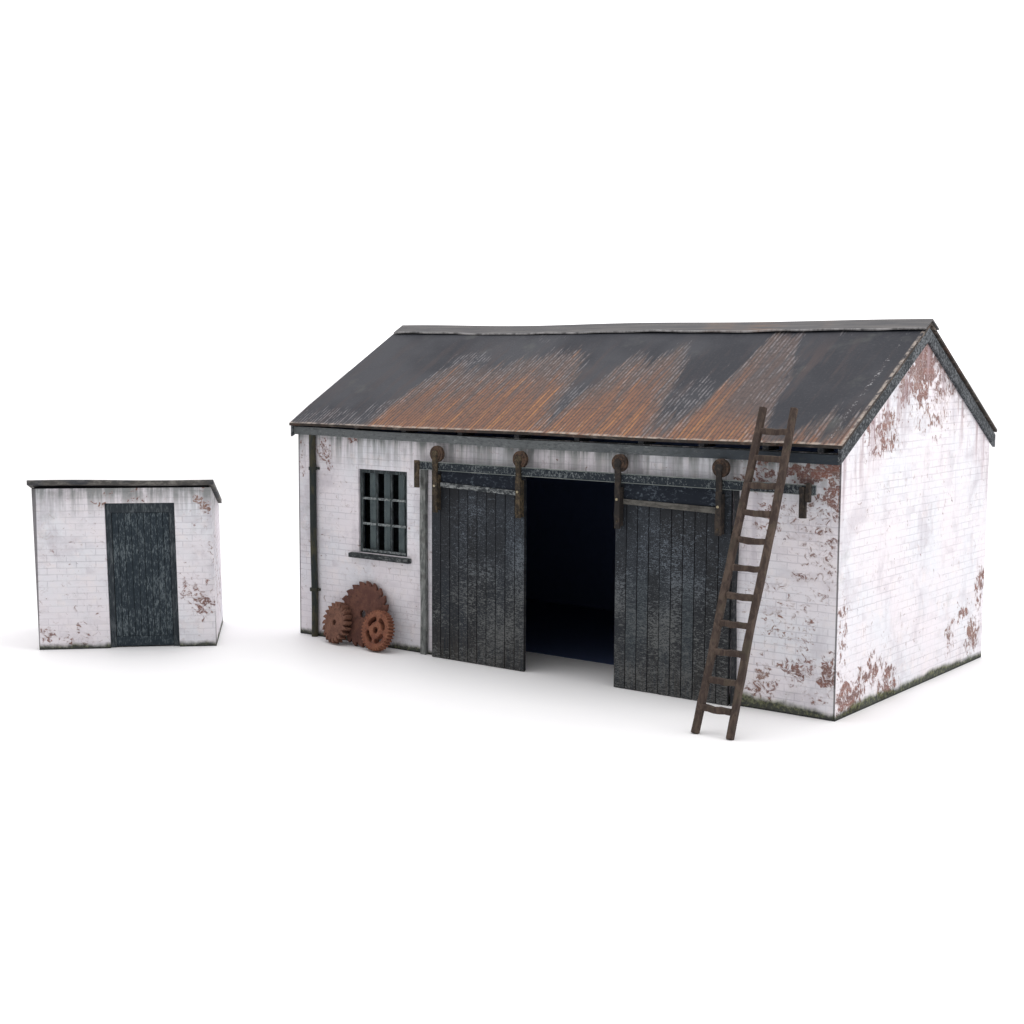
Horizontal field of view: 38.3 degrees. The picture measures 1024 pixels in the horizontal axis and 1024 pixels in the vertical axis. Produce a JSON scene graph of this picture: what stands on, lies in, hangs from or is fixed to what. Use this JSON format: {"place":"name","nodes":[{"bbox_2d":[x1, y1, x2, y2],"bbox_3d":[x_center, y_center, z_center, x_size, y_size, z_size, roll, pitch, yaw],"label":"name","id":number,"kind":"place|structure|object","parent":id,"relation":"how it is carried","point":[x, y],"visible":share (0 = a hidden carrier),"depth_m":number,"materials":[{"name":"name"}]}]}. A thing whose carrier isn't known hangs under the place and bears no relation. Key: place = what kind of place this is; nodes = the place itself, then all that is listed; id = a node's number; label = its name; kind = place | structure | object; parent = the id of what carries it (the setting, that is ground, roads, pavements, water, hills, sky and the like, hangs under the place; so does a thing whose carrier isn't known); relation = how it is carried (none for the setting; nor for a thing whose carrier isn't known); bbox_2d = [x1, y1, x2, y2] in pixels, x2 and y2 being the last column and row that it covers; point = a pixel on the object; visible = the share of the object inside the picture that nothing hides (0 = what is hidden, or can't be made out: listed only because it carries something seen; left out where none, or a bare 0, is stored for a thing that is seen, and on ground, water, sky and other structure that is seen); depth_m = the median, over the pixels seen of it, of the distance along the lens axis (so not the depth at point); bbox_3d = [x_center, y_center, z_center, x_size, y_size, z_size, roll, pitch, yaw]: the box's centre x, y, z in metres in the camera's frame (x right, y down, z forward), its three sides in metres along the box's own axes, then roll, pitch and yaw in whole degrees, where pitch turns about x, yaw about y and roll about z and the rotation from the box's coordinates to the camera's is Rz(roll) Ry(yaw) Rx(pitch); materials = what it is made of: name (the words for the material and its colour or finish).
{"place":"outdoors","nodes":[
{"label":"outdoors","id":0,"kind":"place"},
{"bbox_2d":[0,370,1023,1023],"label":"ground","id":1,"kind":"structure","parent":0,"point":[264,810],"depth_m":12.55,"materials":[{"name":"white"}]},
{"bbox_2d":[27,480,222,649],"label":"shed","id":2,"kind":"structure","parent":1,"relation":"on","point":[136,562],"depth_m":19.54,"materials":[{"name":"white brick"}]},
{"bbox_2d":[111,512,173,645],"bbox_3d":[-4.911,0.894,19.636,0.780,1.784,0.030,-1,6,-8],"label":"door","id":3,"kind":"structure","parent":2,"relation":"in","point":[141,540],"depth_m":19.63,"materials":[{"name":"black wood"}]},
{"bbox_2d":[322,601,351,643],"bbox_3d":[-2.368,1.498,19.972,0.217,0.572,0.564,-5,8,-40],"label":"cog wheel","id":4,"kind":"object","parent":1,"relation":"on","point":[337,622],"visible":1,"depth_m":19.89,"materials":[{"name":"brown metal"}]},
{"bbox_2d":[342,581,388,646],"bbox_3d":[-1.987,1.365,19.785,0.889,0.878,0.211,5,8,37],"label":"wheel","id":5,"kind":"object","parent":1,"relation":"on","point":[367,597],"visible":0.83,"depth_m":19.79,"materials":[{"name":"brown metal"}]},
{"bbox_2d":[361,610,394,651],"bbox_3d":[-1.770,1.565,19.467,0.550,0.549,0.238,5,8,37],"label":"gear wheel","id":6,"kind":"object","parent":1,"relation":"on","point":[373,633],"visible":1,"depth_m":19.41,"materials":[{"name":"brown metal"}]},
{"bbox_2d":[289,319,996,721],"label":"workshop","id":7,"kind":"structure","parent":1,"relation":"on","point":[505,497],"depth_m":17.86,"materials":[{"name":"brick"}]},
{"bbox_2d":[348,469,410,563],"bbox_3d":[-1.711,0.014,19.659,1.080,1.250,0.245,5,8,37],"label":"window","id":8,"kind":"structure","parent":7,"relation":"in","point":[386,491],"depth_m":19.70,"materials":[{"name":"paint"}]},
{"bbox_2d":[430,446,528,671],"bbox_3d":[-0.431,0.565,18.508,1.555,2.744,0.158,5,8,37],"label":"sliding door","id":9,"kind":"structure","parent":7,"relation":"in","point":[479,520],"depth_m":18.53,"materials":[{"name":"black wood"}]},
{"bbox_2d":[611,454,732,705],"bbox_3d":[1.783,0.742,16.815,1.552,2.767,0.158,5,8,37],"label":"sliding door","id":10,"kind":"structure","parent":7,"relation":"in","point":[672,543],"depth_m":16.85,"materials":[{"name":"black wood"}]},
{"bbox_2d":[691,406,797,739],"bbox_3d":[2.450,0.598,15.482,0.508,3.368,1.284,5,8,37],"label":"ladder","id":11,"kind":"object","parent":1,"relation":"on","point":[754,598],"visible":1,"depth_m":15.44,"materials":[{"name":"brown wood"}]},
{"bbox_2d":[0,0,1023,378],"label":"sky","id":12,"kind":"structure","parent":0,"point":[186,185],"materials":[{"name":"white"}]}
]}

